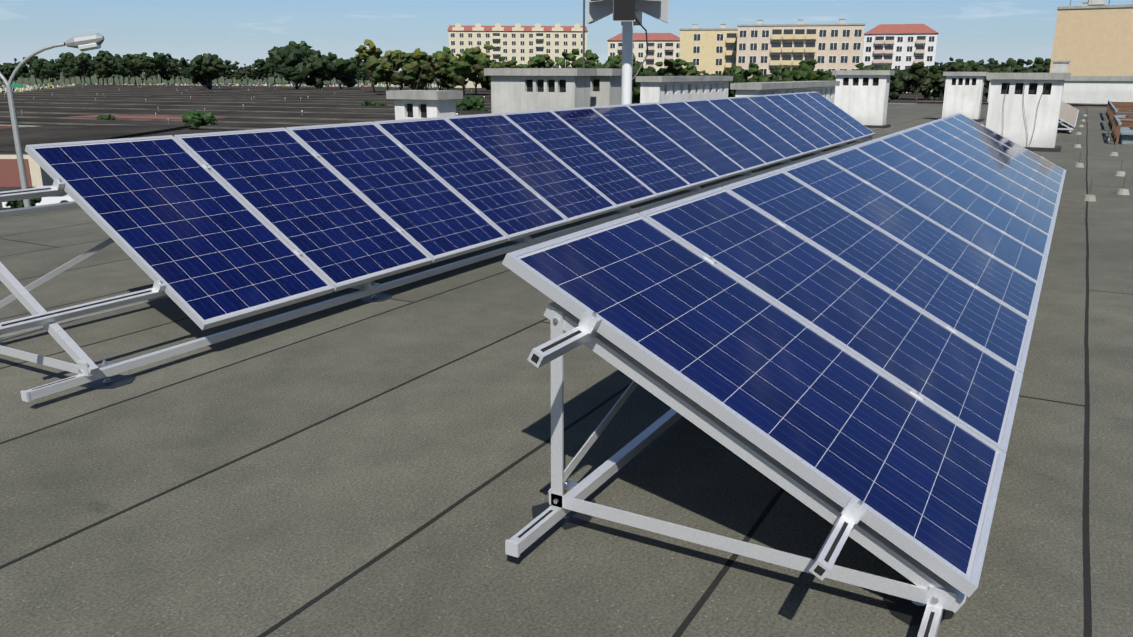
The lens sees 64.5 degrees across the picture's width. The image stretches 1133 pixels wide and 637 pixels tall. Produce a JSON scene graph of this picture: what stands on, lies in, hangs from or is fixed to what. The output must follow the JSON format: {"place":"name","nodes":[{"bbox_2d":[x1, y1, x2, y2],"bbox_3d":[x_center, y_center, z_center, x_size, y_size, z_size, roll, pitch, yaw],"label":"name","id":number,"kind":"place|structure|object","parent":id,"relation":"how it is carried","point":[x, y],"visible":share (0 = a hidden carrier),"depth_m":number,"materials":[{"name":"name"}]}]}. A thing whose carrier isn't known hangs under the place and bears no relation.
{"place":"outdoors","nodes":[
{"label":"outdoors","id":0,"kind":"place"},
{"bbox_2d":[0,184,52,209],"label":"asphalt yard","id":1,"kind":"structure","parent":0,"point":[7,189],"depth_m":66.69,"materials":[{"name":"grey asphalt"}]},
{"bbox_2d":[2,186,73,208],"bbox_3d":[-33.360,-7.712,57.403,4.400,1.380,1.960,-3,16,-12],"label":"white car","id":2,"kind":"object","parent":1,"relation":"on","point":[56,199],"visible":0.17,"depth_m":56.78,"materials":[{"name":"white paint"}]},
{"bbox_2d":[0,125,190,186],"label":"garage block","id":3,"kind":"structure","parent":1,"relation":"on","point":[37,175],"depth_m":77.45,"materials":[{"name":"concrete"}]},
{"bbox_2d":[0,73,985,92],"bbox_3d":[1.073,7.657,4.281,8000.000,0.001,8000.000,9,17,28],"label":"fence","id":4,"kind":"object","parent":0,"point":[270,80],"depth_m":770.99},
{"bbox_2d":[0,33,104,206],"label":"street lamp","id":5,"kind":"object","parent":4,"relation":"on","point":[86,42],"visible":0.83,"depth_m":20.64,"materials":[{"name":"grey metal"}]},
{"bbox_2d":[5,45,733,208],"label":"trees","id":6,"kind":"object","parent":4,"relation":"on","point":[294,65],"visible":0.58,"depth_m":298.39,"materials":[{"name":"green plant"}]},
{"bbox_2d":[0,84,987,137],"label":"garages","id":7,"kind":"structure","parent":4,"relation":"on","point":[235,108],"depth_m":160.21,"materials":[{"name":"concrete"}]},
{"bbox_2d":[447,23,587,87],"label":"apartment building","id":8,"kind":"structure","parent":4,"relation":"on","point":[518,43],"depth_m":342.91,"materials":[{"name":"white paint"}]},
{"bbox_2d":[0,41,1050,84],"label":"trees","id":9,"kind":"object","parent":4,"relation":"on","point":[101,64],"visible":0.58,"depth_m":563.35,"materials":[{"name":"green plant"}]},
{"bbox_2d":[607,33,679,73],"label":"white block","id":10,"kind":"structure","parent":4,"relation":"on","point":[662,47],"depth_m":286.34,"materials":[{"name":"white paint"}]},
{"bbox_2d":[355,39,1050,103],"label":"trees","id":11,"kind":"object","parent":4,"relation":"on","point":[445,66],"visible":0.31,"depth_m":226.63,"materials":[{"name":"green plant"}]},
{"bbox_2d":[679,24,737,74],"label":"yellow block","id":12,"kind":"structure","parent":4,"relation":"on","point":[710,51],"depth_m":212.98,"materials":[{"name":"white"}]},
{"bbox_2d":[736,19,865,78],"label":"apartment building","id":13,"kind":"structure","parent":4,"relation":"on","point":[766,48],"depth_m":201.86,"materials":[{"name":"beige paint"}]},
{"bbox_2d":[862,24,938,92],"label":"apartment building","id":14,"kind":"structure","parent":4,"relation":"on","point":[901,46],"depth_m":270.86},
{"bbox_2d":[987,60,1132,103],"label":"white annex","id":15,"kind":"object","parent":4,"relation":"on","point":[1093,89],"visible":0.25,"depth_m":71.16,"materials":[{"name":"white paint"}]},
{"bbox_2d":[0,0,1132,72],"label":"sky","id":16,"kind":"structure","parent":0,"point":[243,32],"materials":[{"name":"blue"}]},
{"bbox_2d":[1049,0,1132,75],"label":"building","id":17,"kind":"structure","parent":0,"point":[1095,40],"depth_m":124.83,"materials":[{"name":"painted plaster"},{"name":"concrete"}]},
{"bbox_2d":[1070,0,1109,5],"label":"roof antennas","id":18,"kind":"object","parent":17,"relation":"on","point":[1095,2],"visible":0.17,"depth_m":124.35,"materials":[{"name":"white metal"}]},
{"bbox_3d":[7.163,-0.415,20.518,13.150,6.996,55.000,9,17,28],"label":"building","id":19,"kind":"object","parent":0,"visible":0},
{"bbox_2d":[0,103,1132,636],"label":"flat roof","id":20,"kind":"structure","parent":19,"relation":"on","point":[356,467],"depth_m":3.47,"materials":[{"name":"grey asphalt"}]},
{"bbox_2d":[0,91,874,401],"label":"solar row","id":21,"kind":"object","parent":20,"relation":"on","point":[204,231],"visible":0.98,"depth_m":6.61,"materials":[{"name":"blue"}]},
{"bbox_2d":[583,0,584,67],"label":"pole","id":22,"kind":"object","parent":20,"relation":"on","point":[583,33],"depth_m":16.61,"materials":[{"name":"grey metal"}]},
{"bbox_2d":[587,0,668,104],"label":"siren mast","id":23,"kind":"object","parent":20,"relation":"on","point":[627,14],"visible":0.62,"depth_m":13.96,"materials":[{"name":"grey metal"}]},
{"bbox_2d":[386,68,1070,151],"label":"chimneys","id":24,"kind":"object","parent":20,"relation":"on","point":[860,96],"visible":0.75,"depth_m":18.08,"materials":[{"name":"white"}]},
{"bbox_2d":[1002,85,1045,144],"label":"chimney cables","id":25,"kind":"object","parent":24,"relation":"attached to","point":[1024,112],"visible":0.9,"depth_m":18.04,"materials":[{"name":"grey plastic"}]},
{"bbox_2d":[502,113,1065,636],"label":"solar row","id":26,"kind":"object","parent":20,"relation":"on","point":[840,339],"visible":1,"depth_m":3.31,"materials":[{"name":"blue"}]},
{"bbox_2d":[918,100,1132,201],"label":"roof clutter","id":27,"kind":"object","parent":20,"relation":"on","point":[1120,115],"visible":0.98,"depth_m":22.78,"materials":[{"name":"concrete"}]},
{"bbox_2d":[1057,101,1078,133],"bbox_3d":[15.349,-6.682,28.371,1.486,0.956,12.742,9,17,28],"label":"solar row","id":28,"kind":"object","parent":20,"relation":"on","point":[1068,115],"visible":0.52,"depth_m":25.69,"materials":[{"name":"white"}]}
]}

